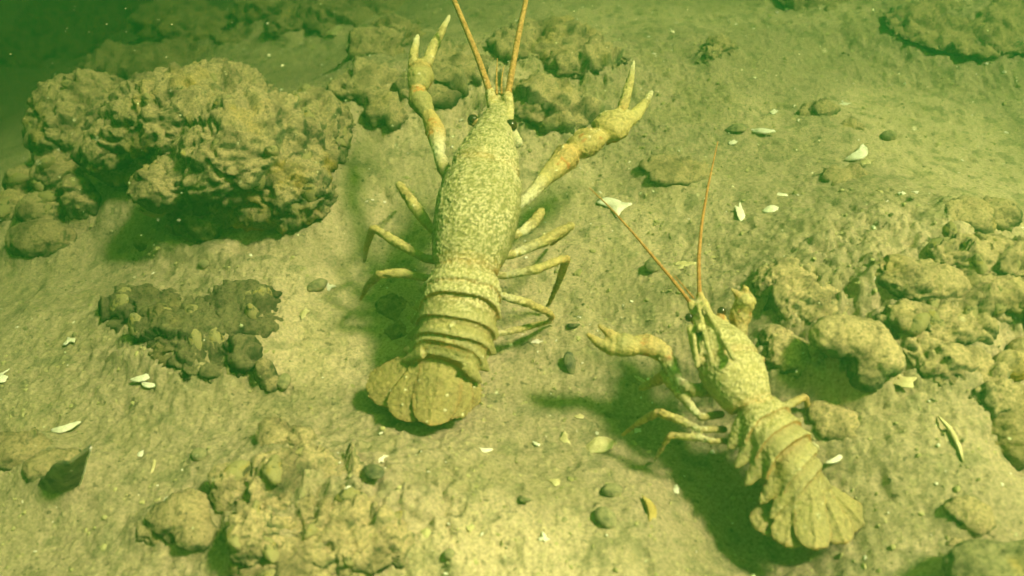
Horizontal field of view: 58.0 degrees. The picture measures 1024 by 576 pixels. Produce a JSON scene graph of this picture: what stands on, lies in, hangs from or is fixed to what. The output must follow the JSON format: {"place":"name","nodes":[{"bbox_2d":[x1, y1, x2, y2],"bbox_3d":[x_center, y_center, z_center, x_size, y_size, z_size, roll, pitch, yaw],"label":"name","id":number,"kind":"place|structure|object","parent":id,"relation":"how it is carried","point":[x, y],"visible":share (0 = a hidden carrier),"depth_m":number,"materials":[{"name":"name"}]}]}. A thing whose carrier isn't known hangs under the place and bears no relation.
{"place":"outdoors","nodes":[
{"label":"outdoors","id":0,"kind":"place"},
{"bbox_2d":[0,0,151,69],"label":"water","id":1,"kind":"structure","parent":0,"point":[38,38],"depth_m":0.89,"materials":[{"name":"green liquid"}]},
{"bbox_2d":[0,0,1023,575],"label":"lake bed","id":2,"kind":"object","parent":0,"point":[224,414],"visible":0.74,"depth_m":0.34,"materials":[{"name":"beige sand"}]},
{"bbox_2d":[0,369,8,382],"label":"shell fragment","id":3,"kind":"object","parent":2,"relation":"on","point":[3,377],"visible":1,"depth_m":0.35,"materials":[{"name":"white"}]},
{"bbox_2d":[0,427,80,482],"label":"flat stone","id":4,"kind":"object","parent":2,"relation":"on","point":[18,448],"visible":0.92,"depth_m":0.31,"materials":[{"name":"beige stone"}]},
{"bbox_2d":[5,218,77,257],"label":"boulder","id":5,"kind":"object","parent":2,"relation":"on","point":[41,237],"visible":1,"depth_m":0.41,"materials":[{"name":"stone"}]},
{"bbox_2d":[0,154,101,222],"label":"rubble heap","id":6,"kind":"object","parent":2,"relation":"on","point":[53,196],"visible":0.95,"depth_m":0.43,"materials":[{"name":"stone"}]},
{"bbox_2d":[38,443,91,493],"bbox_3d":[-0.141,0.057,0.289,0.030,0.030,0.008,12,43,13],"label":"shell","id":7,"kind":"object","parent":2,"relation":"on","point":[59,476],"visible":1,"depth_m":0.29},
{"bbox_2d":[50,421,80,432],"bbox_3d":[-0.156,0.049,0.323,0.011,0.003,0.004,0,42,0],"label":"shell","id":8,"kind":"object","parent":2,"relation":"on","point":[65,428],"visible":1,"depth_m":0.32},
{"bbox_2d":[63,337,75,345],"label":"shell fragment","id":9,"kind":"object","parent":2,"relation":"on","point":[68,340],"visible":1,"depth_m":0.36,"materials":[{"name":"white"}]},
{"bbox_2d":[133,232,146,251],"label":"boulder","id":10,"kind":"object","parent":2,"relation":"on","point":[140,242],"visible":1,"depth_m":0.41,"materials":[{"name":"stone"}]},
{"bbox_2d":[130,373,149,382],"bbox_3d":[-0.132,0.032,0.330,0.010,0.003,0.005,0,42,0],"label":"shell","id":11,"kind":"object","parent":2,"relation":"on","point":[141,378],"visible":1,"depth_m":0.33},
{"bbox_2d":[137,450,143,456],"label":"shell fragment","id":12,"kind":"object","parent":2,"relation":"on","point":[140,454],"visible":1,"depth_m":0.31,"materials":[{"name":"white"}]},
{"bbox_2d":[71,38,210,79],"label":"boulder","id":13,"kind":"object","parent":2,"relation":"on","point":[119,59],"visible":0.49,"depth_m":0.64,"materials":[{"name":"stone"}]},
{"bbox_2d":[141,381,155,387],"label":"shell","id":14,"kind":"object","parent":2,"relation":"on","point":[147,384],"visible":1,"depth_m":0.33},
{"bbox_2d":[151,459,155,472],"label":"shell","id":15,"kind":"object","parent":2,"relation":"on","point":[153,466],"visible":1,"depth_m":0.30},
{"bbox_2d":[134,488,221,551],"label":"flat stone","id":16,"kind":"object","parent":2,"relation":"on","point":[175,517],"visible":1,"depth_m":0.28,"materials":[{"name":"brown stone"}]},
{"bbox_2d":[126,0,230,43],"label":"boulder","id":17,"kind":"object","parent":2,"relation":"on","point":[194,20],"visible":0.68,"depth_m":0.69,"materials":[{"name":"stone"}]},
{"bbox_2d":[21,57,355,243],"bbox_3d":[-0.162,-0.070,0.428,0.201,0.081,0.101,17,45,18],"label":"encrusted rock","id":18,"kind":"object","parent":2,"relation":"on","point":[200,158],"visible":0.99,"depth_m":0.39,"materials":[{"name":"brown stone"}]},
{"bbox_2d":[98,278,283,383],"bbox_3d":[-0.127,0.017,0.351,0.085,0.036,0.053,10,43,11],"label":"rock","id":19,"kind":"object","parent":2,"relation":"on","point":[168,320],"visible":0.98,"depth_m":0.34,"materials":[{"name":"stone"}]},
{"bbox_2d":[191,448,207,460],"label":"pebble","id":20,"kind":"object","parent":2,"relation":"on","point":[201,453],"visible":0.99,"depth_m":0.30,"materials":[{"name":"stone"}]},
{"bbox_2d":[198,260,208,268],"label":"pebble","id":21,"kind":"object","parent":2,"relation":"on","point":[202,264],"visible":1,"depth_m":0.38,"materials":[{"name":"stone"}]},
{"bbox_2d":[209,22,252,44],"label":"boulder","id":22,"kind":"object","parent":2,"relation":"on","point":[240,32],"visible":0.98,"depth_m":0.65,"materials":[{"name":"stone"}]},
{"bbox_2d":[253,358,278,392],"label":"pointed stone","id":23,"kind":"object","parent":2,"relation":"on","point":[266,371],"visible":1,"depth_m":0.32,"materials":[{"name":"stone"}]},
{"bbox_2d":[229,0,306,38],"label":"boulder","id":24,"kind":"object","parent":2,"relation":"on","point":[247,12],"visible":0.53,"depth_m":0.66,"materials":[{"name":"stone"}]},
{"bbox_2d":[277,373,290,389],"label":"pebble","id":25,"kind":"object","parent":2,"relation":"on","point":[284,381],"visible":1,"depth_m":0.32,"materials":[{"name":"stone"}]},
{"bbox_2d":[255,416,316,446],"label":"boulder","id":26,"kind":"object","parent":2,"relation":"on","point":[274,430],"visible":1,"depth_m":0.30,"materials":[{"name":"beige stone"}]},
{"bbox_2d":[300,308,309,319],"bbox_3d":[-0.079,0.010,0.351,0.004,0.001,0.006,0,42,0],"label":"shell fragment","id":27,"kind":"object","parent":2,"relation":"on","point":[304,313],"visible":1,"depth_m":0.35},
{"bbox_2d":[207,441,415,575],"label":"rock","id":28,"kind":"object","parent":2,"relation":"on","point":[344,535],"visible":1,"depth_m":0.26,"materials":[{"name":"brown stone"}]},
{"bbox_2d":[307,278,327,291],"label":"pebble","id":29,"kind":"object","parent":2,"relation":"on","point":[318,284],"visible":1,"depth_m":0.36,"materials":[{"name":"grey stone"}]},
{"bbox_2d":[326,283,335,290],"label":"shell fragment","id":30,"kind":"object","parent":2,"relation":"on","point":[329,286],"visible":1,"depth_m":0.37,"materials":[{"name":"white"}]},
{"bbox_2d":[326,26,342,36],"bbox_3d":[-0.116,-0.169,0.608,0.009,0.004,0.010,26,48,26],"label":"shell fragment","id":31,"kind":"object","parent":2,"relation":"on","point":[335,31],"visible":1,"depth_m":0.61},
{"bbox_2d":[273,0,405,36],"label":"boulder","id":32,"kind":"object","parent":2,"relation":"on","point":[323,18],"visible":0.62,"depth_m":0.62,"materials":[{"name":"stone"}]},
{"bbox_2d":[327,56,410,131],"bbox_3d":[-0.066,-0.096,0.451,0.038,0.020,0.061,-31,51,-30],"label":"boulder","id":33,"kind":"object","parent":2,"relation":"on","point":[362,80],"visible":0.96,"depth_m":0.45,"materials":[{"name":"brown stone"}]},
{"bbox_2d":[363,464,384,478],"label":"pebble","id":34,"kind":"object","parent":2,"relation":"on","point":[373,471],"visible":1,"depth_m":0.27,"materials":[{"name":"grey stone"}]},
{"bbox_2d":[378,455,387,462],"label":"shell fragment","id":35,"kind":"object","parent":2,"relation":"on","point":[382,458],"visible":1,"depth_m":0.28,"materials":[{"name":"white"}]},
{"bbox_2d":[345,13,425,58],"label":"boulder","id":36,"kind":"object","parent":2,"relation":"on","point":[392,34],"visible":0.76,"depth_m":0.50,"materials":[{"name":"brown stone"}]},
{"bbox_2d":[375,293,407,340],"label":"boulder","id":37,"kind":"object","parent":2,"relation":"on","point":[391,306],"visible":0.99,"depth_m":0.35,"materials":[{"name":"stone"}]},
{"bbox_2d":[390,36,493,109],"bbox_3d":[-0.032,-0.103,0.452,0.041,0.024,0.054,31,50,29],"label":"boulder","id":38,"kind":"object","parent":2,"relation":"on","point":[456,72],"visible":0.62,"depth_m":0.44,"materials":[{"name":"stone"}]},
{"bbox_2d":[443,548,454,558],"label":"pebble","id":39,"kind":"object","parent":2,"relation":"on","point":[448,553],"visible":1,"depth_m":0.26,"materials":[{"name":"stone"}]},
{"bbox_2d":[480,448,492,452],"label":"shell","id":40,"kind":"object","parent":2,"relation":"on","point":[485,450],"visible":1,"depth_m":0.29},
{"bbox_2d":[359,0,653,425],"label":"crayfish","id":41,"kind":"object","parent":2,"relation":"on","point":[431,376],"visible":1,"depth_m":0.31},
{"bbox_2d":[0,0,1023,575],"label":"silt crumbs","id":42,"kind":"object","parent":2,"relation":"on","point":[424,532],"visible":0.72,"depth_m":0.34,"materials":[{"name":"beige soil"}]},
{"bbox_2d":[0,5,1023,575],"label":"shell grit","id":43,"kind":"object","parent":2,"relation":"on","point":[630,301],"visible":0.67,"depth_m":0.36,"materials":[{"name":"white"}]},
{"bbox_2d":[2,1,1022,575],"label":"dark grit","id":44,"kind":"object","parent":2,"relation":"on","point":[564,519],"visible":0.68,"depth_m":0.35,"materials":[{"name":"gravel"}]},
{"bbox_2d":[518,495,531,502],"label":"pebble","id":45,"kind":"object","parent":2,"relation":"on","point":[522,499],"visible":1,"depth_m":0.28,"materials":[{"name":"grey stone"}]},
{"bbox_2d":[538,532,549,541],"bbox_3d":[0.009,0.072,0.268,0.003,0.001,0.004,0,42,0],"label":"shell fragment","id":46,"kind":"object","parent":2,"relation":"on","point":[544,538],"visible":1,"depth_m":0.27,"materials":[{"name":"white"}]},
{"bbox_2d":[498,72,604,134],"bbox_3d":[0.017,-0.085,0.429,0.053,0.029,0.036,29,50,29],"label":"boulder","id":47,"kind":"object","parent":2,"relation":"on","point":[540,100],"visible":0.81,"depth_m":0.42,"materials":[{"name":"brown stone"}]},
{"bbox_2d":[548,478,559,486],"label":"shell fragment","id":48,"kind":"object","parent":2,"relation":"on","point":[555,482],"visible":1,"depth_m":0.29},
{"bbox_2d":[486,14,628,79],"bbox_3d":[0.025,-0.122,0.464,0.073,0.024,0.052,24,47,25],"label":"boulder","id":49,"kind":"object","parent":2,"relation":"on","point":[554,42],"visible":0.97,"depth_m":0.46,"materials":[{"name":"brown stone"}]},
{"bbox_2d":[559,430,570,443],"bbox_3d":[0.017,0.050,0.305,0.004,0.001,0.007,0,42,0],"label":"shell fragment","id":50,"kind":"object","parent":2,"relation":"on","point":[564,437],"visible":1,"depth_m":0.30,"materials":[{"name":"beige"}]},
{"bbox_2d":[563,351,575,374],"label":"pebble","id":51,"kind":"object","parent":2,"relation":"on","point":[569,361],"visible":1,"depth_m":0.33,"materials":[{"name":"stone"}]},
{"bbox_2d":[566,323,579,327],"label":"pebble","id":52,"kind":"object","parent":2,"relation":"on","point":[570,325],"visible":1,"depth_m":0.34,"materials":[{"name":"stone"}]},
{"bbox_2d":[574,413,584,418],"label":"shell fragment","id":53,"kind":"object","parent":2,"relation":"on","point":[579,416],"visible":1,"depth_m":0.31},
{"bbox_2d":[585,437,613,453],"bbox_3d":[0.028,0.051,0.301,0.010,0.003,0.006,0,42,0],"label":"shell","id":54,"kind":"object","parent":2,"relation":"on","point":[596,445],"visible":1,"depth_m":0.30},
{"bbox_2d":[594,506,615,528],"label":"pebble","id":55,"kind":"object","parent":2,"relation":"on","point":[604,517],"visible":1,"depth_m":0.27,"materials":[{"name":"grey stone"}]},
{"bbox_2d":[601,483,622,496],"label":"pebble","id":56,"kind":"object","parent":2,"relation":"on","point":[612,490],"visible":1,"depth_m":0.28,"materials":[{"name":"beige stone"}]},
{"bbox_2d":[597,197,631,217],"bbox_3d":[0.042,-0.035,0.391,0.014,0.002,0.011,28,49,28],"label":"shell fragment","id":57,"kind":"object","parent":2,"relation":"on","point":[618,207],"visible":0.93,"depth_m":0.39,"materials":[{"name":"white"}]},
{"bbox_2d":[634,428,640,432],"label":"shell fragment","id":58,"kind":"object","parent":2,"relation":"on","point":[636,430],"visible":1,"depth_m":0.31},
{"bbox_2d":[642,495,656,521],"bbox_3d":[0.042,0.067,0.277,0.004,0.003,0.011,0,42,0],"label":"shell","id":59,"kind":"object","parent":2,"relation":"on","point":[651,509],"visible":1,"depth_m":0.28,"materials":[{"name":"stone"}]},
{"bbox_2d":[644,257,662,272],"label":"pebble","id":60,"kind":"object","parent":2,"relation":"on","point":[651,265],"visible":0.82,"depth_m":0.35,"materials":[{"name":"grey stone"}]},
{"bbox_2d":[674,484,678,493],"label":"shell fragment","id":61,"kind":"object","parent":2,"relation":"on","point":[676,489],"visible":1,"depth_m":0.29,"materials":[{"name":"white"}]},
{"bbox_2d":[638,153,715,186],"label":"boulder","id":62,"kind":"object","parent":2,"relation":"on","point":[664,170],"visible":0.99,"depth_m":0.39,"materials":[{"name":"brown stone"}]},
{"bbox_2d":[674,261,696,269],"bbox_3d":[0.067,-0.009,0.353,0.009,0.001,0.005,0,42,0],"label":"shell fragment","id":63,"kind":"object","parent":2,"relation":"on","point":[683,263],"visible":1,"depth_m":0.35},
{"bbox_2d":[697,32,738,63],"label":"boulder","id":64,"kind":"object","parent":2,"relation":"on","point":[719,44],"visible":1,"depth_m":0.47,"materials":[{"name":"stone"}]},
{"bbox_2d":[586,141,864,550],"bbox_3d":[0.059,0.018,0.297,0.067,0.056,0.138,-10,43,-11],"label":"crayfish","id":65,"kind":"object","parent":2,"relation":"on","point":[769,436],"visible":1,"depth_m":0.28},
{"bbox_2d":[729,140,737,144],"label":"shell fragment","id":66,"kind":"object","parent":2,"relation":"on","point":[732,142],"visible":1,"depth_m":0.41,"materials":[{"name":"white"}]},
{"bbox_2d":[725,123,746,131],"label":"pebble","id":67,"kind":"object","parent":2,"relation":"on","point":[738,127],"visible":1,"depth_m":0.42,"materials":[{"name":"grey stone"}]},
{"bbox_2d":[735,203,744,220],"bbox_3d":[0.091,-0.030,0.369,0.004,0.003,0.010,0,42,0],"label":"shell fragment","id":68,"kind":"object","parent":2,"relation":"on","point":[739,210],"visible":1,"depth_m":0.37,"materials":[{"name":"white"}]},
{"bbox_2d":[751,128,775,133],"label":"shell","id":69,"kind":"object","parent":2,"relation":"on","point":[762,131],"visible":1,"depth_m":0.41},
{"bbox_2d":[762,205,778,212],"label":"shell","id":70,"kind":"object","parent":2,"relation":"on","point":[771,208],"visible":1,"depth_m":0.36},
{"bbox_2d":[757,323,810,380],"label":"boulder","id":71,"kind":"object","parent":2,"relation":"on","point":[783,350],"visible":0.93,"depth_m":0.30,"materials":[{"name":"stone"}]},
{"bbox_2d":[751,257,849,327],"bbox_3d":[0.102,0.002,0.325,0.030,0.021,0.036,-27,49,-27],"label":"boulder","id":72,"kind":"object","parent":2,"relation":"on","point":[803,293],"visible":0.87,"depth_m":0.32,"materials":[{"name":"beige stone"}]},
{"bbox_2d":[776,0,855,11],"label":"boulder","id":73,"kind":"object","parent":2,"relation":"on","point":[796,5],"visible":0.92,"depth_m":0.52,"materials":[{"name":"stone"}]},
{"bbox_2d":[796,98,840,116],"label":"boulder","id":74,"kind":"object","parent":2,"relation":"on","point":[824,106],"visible":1,"depth_m":0.43,"materials":[{"name":"stone"}]},
{"bbox_2d":[806,399,859,440],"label":"flat stone","id":75,"kind":"object","parent":2,"relation":"on","point":[828,420],"visible":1,"depth_m":0.29,"materials":[{"name":"brown stone"}]},
{"bbox_2d":[825,454,842,463],"bbox_3d":[0.100,0.052,0.286,0.007,0.002,0.004,0,42,0],"label":"shell","id":76,"kind":"object","parent":2,"relation":"on","point":[837,458],"visible":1,"depth_m":0.28},
{"bbox_2d":[819,163,868,185],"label":"boulder","id":77,"kind":"object","parent":2,"relation":"on","point":[835,174],"visible":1,"depth_m":0.38,"materials":[{"name":"stone"}]},
{"bbox_2d":[835,113,864,130],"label":"boulder","id":78,"kind":"object","parent":2,"relation":"on","point":[853,122],"visible":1,"depth_m":0.42,"materials":[{"name":"brown stone"}]},
{"bbox_2d":[844,144,867,160],"bbox_3d":[0.149,-0.059,0.401,0.011,0.004,0.010,0,42,0],"label":"shell","id":79,"kind":"object","parent":2,"relation":"on","point":[861,152],"visible":1,"depth_m":0.40},
{"bbox_2d":[807,314,905,393],"bbox_3d":[0.110,0.023,0.297,0.030,0.027,0.022,28,49,28],"label":"overhanging stone","id":80,"kind":"object","parent":2,"relation":"on","point":[869,350],"visible":1,"depth_m":0.29,"materials":[{"name":"brown stone"}]},
{"bbox_2d":[860,158,874,164],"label":"shell fragment","id":81,"kind":"object","parent":2,"relation":"on","point":[866,161],"visible":1,"depth_m":0.39,"materials":[{"name":"beige"}]},
{"bbox_2d":[880,130,896,140],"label":"pebble","id":82,"kind":"object","parent":2,"relation":"on","point":[888,135],"visible":1,"depth_m":0.41,"materials":[{"name":"stone"}]},
{"bbox_2d":[893,374,916,387],"bbox_3d":[0.123,0.029,0.291,0.009,0.003,0.008,0,42,0],"label":"shell fragment","id":83,"kind":"object","parent":2,"relation":"on","point":[901,381],"visible":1,"depth_m":0.29,"materials":[{"name":"beige"}]},
{"bbox_2d":[873,254,971,303],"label":"boulder","id":84,"kind":"object","parent":2,"relation":"on","point":[900,276],"visible":1,"depth_m":0.31,"materials":[{"name":"brown stone"}]},
{"bbox_2d":[875,222,1023,345],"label":"encrusted rock","id":85,"kind":"object","parent":2,"relation":"on","point":[990,266],"visible":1,"depth_m":0.30,"materials":[{"name":"brown stone"}]},
{"bbox_2d":[937,415,963,461],"bbox_3d":[0.132,0.045,0.277,0.003,0.003,0.016,0,42,0],"label":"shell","id":86,"kind":"object","parent":2,"relation":"on","point":[950,430],"visible":1,"depth_m":0.28},
{"bbox_2d":[883,0,1023,60],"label":"boulder","id":87,"kind":"object","parent":2,"relation":"on","point":[919,25],"visible":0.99,"depth_m":0.48,"materials":[{"name":"stone"}]},
{"bbox_2d":[892,330,1023,418],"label":"boulder","id":88,"kind":"object","parent":2,"relation":"on","point":[942,361],"visible":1,"depth_m":0.29,"materials":[{"name":"brown stone"}]},
{"bbox_2d":[941,495,996,546],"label":"boulder","id":89,"kind":"object","parent":2,"relation":"on","point":[974,516],"visible":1,"depth_m":0.26,"materials":[{"name":"stone"}]},
{"bbox_2d":[939,196,1022,233],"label":"boulder","id":90,"kind":"object","parent":2,"relation":"on","point":[986,214],"visible":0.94,"depth_m":0.34,"materials":[{"name":"stone"}]},
{"bbox_2d":[941,538,1023,575],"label":"boulder","id":91,"kind":"object","parent":2,"relation":"on","point":[979,557],"visible":1,"depth_m":0.24,"materials":[{"name":"stone"}]},
{"bbox_2d":[991,390,1023,470],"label":"boulder","id":92,"kind":"object","parent":2,"relation":"on","point":[1008,423],"visible":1,"depth_m":0.28,"materials":[{"name":"beige stone"}]},
{"bbox_2d":[993,336,1023,381],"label":"ochre stone","id":93,"kind":"object","parent":2,"relation":"on","point":[1011,356],"visible":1,"depth_m":0.29,"materials":[{"name":"brown stone"}]},
{"bbox_2d":[2,1,1023,575],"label":"drifting specks","id":94,"kind":"object","parent":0,"point":[556,169],"visible":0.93,"depth_m":0.29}
]}

